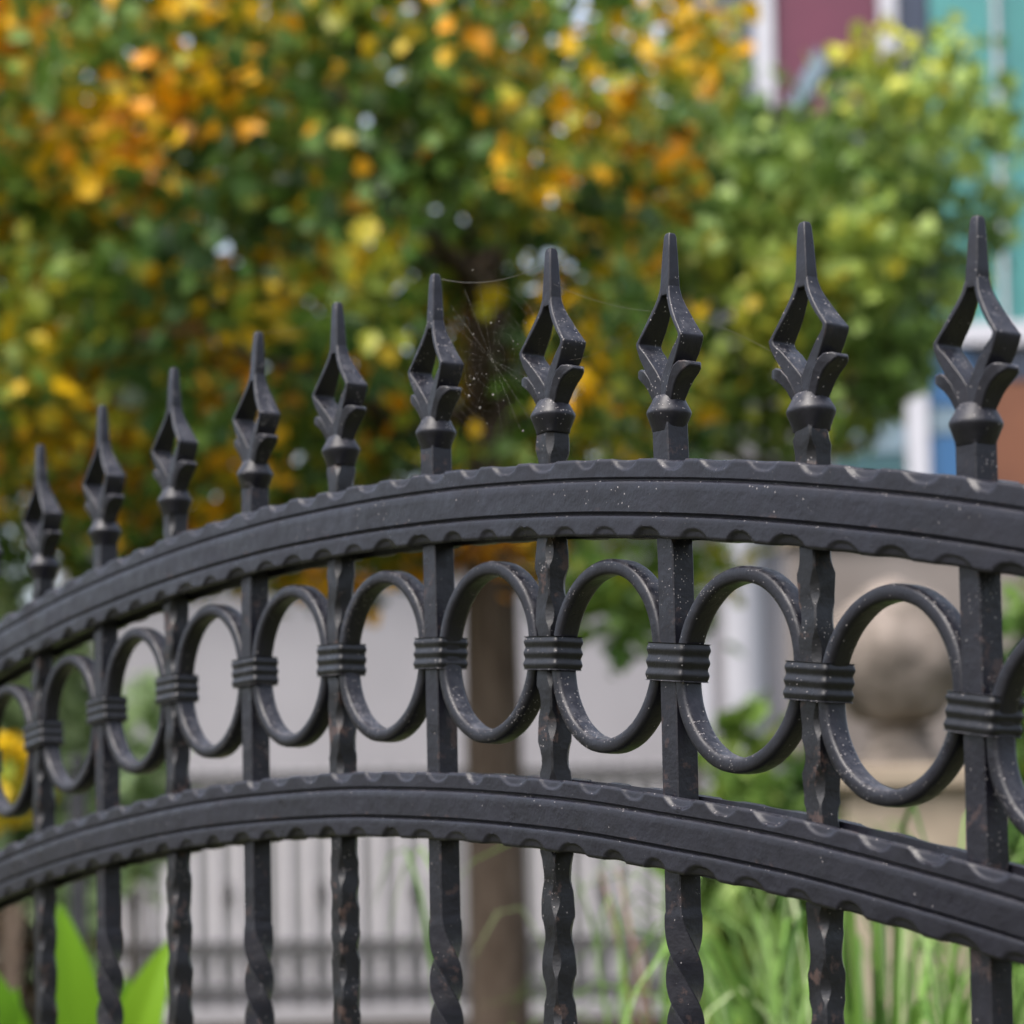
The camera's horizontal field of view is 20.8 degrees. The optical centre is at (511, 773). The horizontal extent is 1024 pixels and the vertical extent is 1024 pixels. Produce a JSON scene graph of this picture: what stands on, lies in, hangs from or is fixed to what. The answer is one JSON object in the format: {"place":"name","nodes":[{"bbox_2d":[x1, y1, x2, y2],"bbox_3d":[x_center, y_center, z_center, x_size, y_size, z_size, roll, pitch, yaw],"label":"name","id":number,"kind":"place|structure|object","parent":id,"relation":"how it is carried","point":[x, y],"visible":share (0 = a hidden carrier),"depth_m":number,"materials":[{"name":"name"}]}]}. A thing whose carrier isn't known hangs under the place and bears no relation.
{"place":"outdoors","nodes":[
{"label":"outdoors","id":0,"kind":"place"},
{"bbox_2d":[0,898,95,1023],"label":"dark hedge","id":1,"kind":"object","parent":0,"point":[28,998],"visible":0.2,"depth_m":9.15,"materials":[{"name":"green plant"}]},
{"bbox_2d":[68,754,88,956],"bbox_3d":[-1.313,0.933,8.475,0.064,1.986,0.064,-1,-3,0],"label":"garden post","id":2,"kind":"object","parent":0,"point":[78,891],"visible":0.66,"depth_m":8.49,"materials":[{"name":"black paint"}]},
{"bbox_2d":[0,0,671,603],"label":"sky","id":3,"kind":"structure","parent":0,"point":[580,16],"materials":[{"name":"white"}]},
{"bbox_2d":[373,847,433,1003],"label":"tall grass","id":4,"kind":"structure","parent":0,"point":[423,912],"depth_m":3.23,"materials":[{"name":"green plant"}]},
{"bbox_2d":[57,505,787,1008],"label":"white house","id":5,"kind":"structure","parent":0,"point":[753,629],"depth_m":17.09,"materials":[{"name":"white paint"}]},
{"bbox_2d":[472,873,805,1023],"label":"tall grass","id":6,"kind":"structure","parent":0,"point":[624,1003],"depth_m":3.56,"materials":[{"name":"green plant"}]},
{"bbox_2d":[403,806,1023,1023],"bbox_3d":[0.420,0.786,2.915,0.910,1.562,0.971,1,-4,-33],"label":"tall grass","id":7,"kind":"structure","parent":0,"point":[919,1012],"depth_m":2.90,"materials":[{"name":"green plant"}]},
{"bbox_2d":[672,0,1023,769],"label":"panelled building","id":8,"kind":"structure","parent":0,"point":[786,34],"depth_m":24.37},
{"bbox_2d":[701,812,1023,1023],"bbox_3d":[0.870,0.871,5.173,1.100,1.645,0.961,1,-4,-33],"label":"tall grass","id":9,"kind":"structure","parent":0,"point":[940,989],"depth_m":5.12,"materials":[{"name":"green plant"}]},
{"bbox_2d":[779,545,1023,858],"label":"beige garden wall","id":10,"kind":"structure","parent":0,"point":[856,575],"depth_m":14.11,"materials":[{"name":"stone"}]},
{"bbox_2d":[833,577,970,1023],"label":"stone pillar","id":11,"kind":"structure","parent":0,"point":[902,678],"depth_m":7.46,"materials":[{"name":"stone"}]},
{"label":"ground","id":12,"kind":"structure","parent":0,"visible":0},
{"bbox_2d":[0,732,59,1001],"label":"yellow shrub","id":13,"kind":"object","parent":12,"relation":"on","point":[14,756],"visible":0.59,"depth_m":7.60,"materials":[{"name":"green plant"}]},
{"bbox_2d":[0,567,134,981],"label":"pale shrub","id":14,"kind":"object","parent":12,"relation":"on","point":[74,717],"visible":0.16,"depth_m":10.43,"materials":[{"name":"green plant"}]},
{"bbox_2d":[0,904,168,1023],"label":"broad leaved plant","id":15,"kind":"object","parent":12,"relation":"on","point":[143,997],"visible":0.82,"depth_m":3.25,"materials":[{"name":"green plant"}]},
{"bbox_2d":[120,668,194,985],"bbox_3d":[-1.534,0.839,11.485,0.588,2.540,0.584,0,-4,-21],"label":"pale shrub","id":16,"kind":"object","parent":12,"relation":"on","point":[144,710],"visible":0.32,"depth_m":11.47,"materials":[{"name":"green plant"}]},
{"bbox_2d":[0,0,775,1023],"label":"autumn tree","id":17,"kind":"object","parent":12,"relation":"on","point":[306,194],"visible":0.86,"depth_m":8.40,"materials":[{"name":"orange plant"}]},
{"bbox_2d":[120,760,712,1023],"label":"picket fence","id":18,"kind":"object","parent":12,"relation":"on","point":[394,980],"visible":0.36,"depth_m":14.51,"materials":[{"name":"wood"}]},
{"bbox_2d":[0,215,1023,1023],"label":"arched gate","id":19,"kind":"structure","parent":12,"relation":"on","point":[816,507],"depth_m":1.59,"materials":[{"name":"black metal"}]},
{"bbox_2d":[443,266,539,434],"bbox_3d":[-0.012,-0.251,1.653,0.001,0.110,0.115,1,-4,-33],"label":"cobweb","id":20,"kind":"object","parent":19,"relation":"attached to","point":[487,348],"visible":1,"depth_m":1.66,"materials":[{"name":"grey fabric"}]},
{"bbox_2d":[561,287,769,359],"bbox_3d":[0.078,-0.249,1.515,0.001,0.078,0.200,1,-4,-33],"label":"spider thread","id":21,"kind":"object","parent":19,"relation":"attached to","point":[639,322],"visible":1,"depth_m":1.54,"materials":[{"name":"grey fabric"}]},
{"bbox_2d":[600,868,653,1023],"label":"dry stalk","id":22,"kind":"object","parent":12,"relation":"on","point":[641,995],"visible":0.9,"depth_m":3.69,"materials":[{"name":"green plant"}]},
{"bbox_2d":[620,560,744,656],"bbox_3d":[0.718,0.540,11.966,0.484,3.109,0.476,1,-4,-33],"label":"shrub","id":23,"kind":"object","parent":12,"relation":"on","point":[730,646],"visible":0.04,"depth_m":12.02,"materials":[{"name":"plant"}]},
{"bbox_2d":[652,687,809,1023],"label":"green bush","id":24,"kind":"object","parent":12,"relation":"on","point":[769,788],"visible":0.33,"depth_m":7.71,"materials":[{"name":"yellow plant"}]},
{"bbox_2d":[659,749,805,1007],"bbox_3d":[0.895,0.904,8.783,0.879,2.001,0.964,1,-4,-33],"label":"green bush","id":25,"kind":"object","parent":12,"relation":"on","point":[795,771],"depth_m":8.76,"materials":[{"name":"green plant"}]},
{"bbox_2d":[515,9,1023,465],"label":"green tree","id":26,"kind":"object","parent":12,"relation":"on","point":[886,241],"visible":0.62,"depth_m":10.56,"materials":[{"name":"green plant"}]},
{"bbox_2d":[1001,577,1023,970],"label":"shrub","id":27,"kind":"object","parent":12,"relation":"on","point":[1013,617],"visible":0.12,"depth_m":8.42,"materials":[{"name":"green plant"}]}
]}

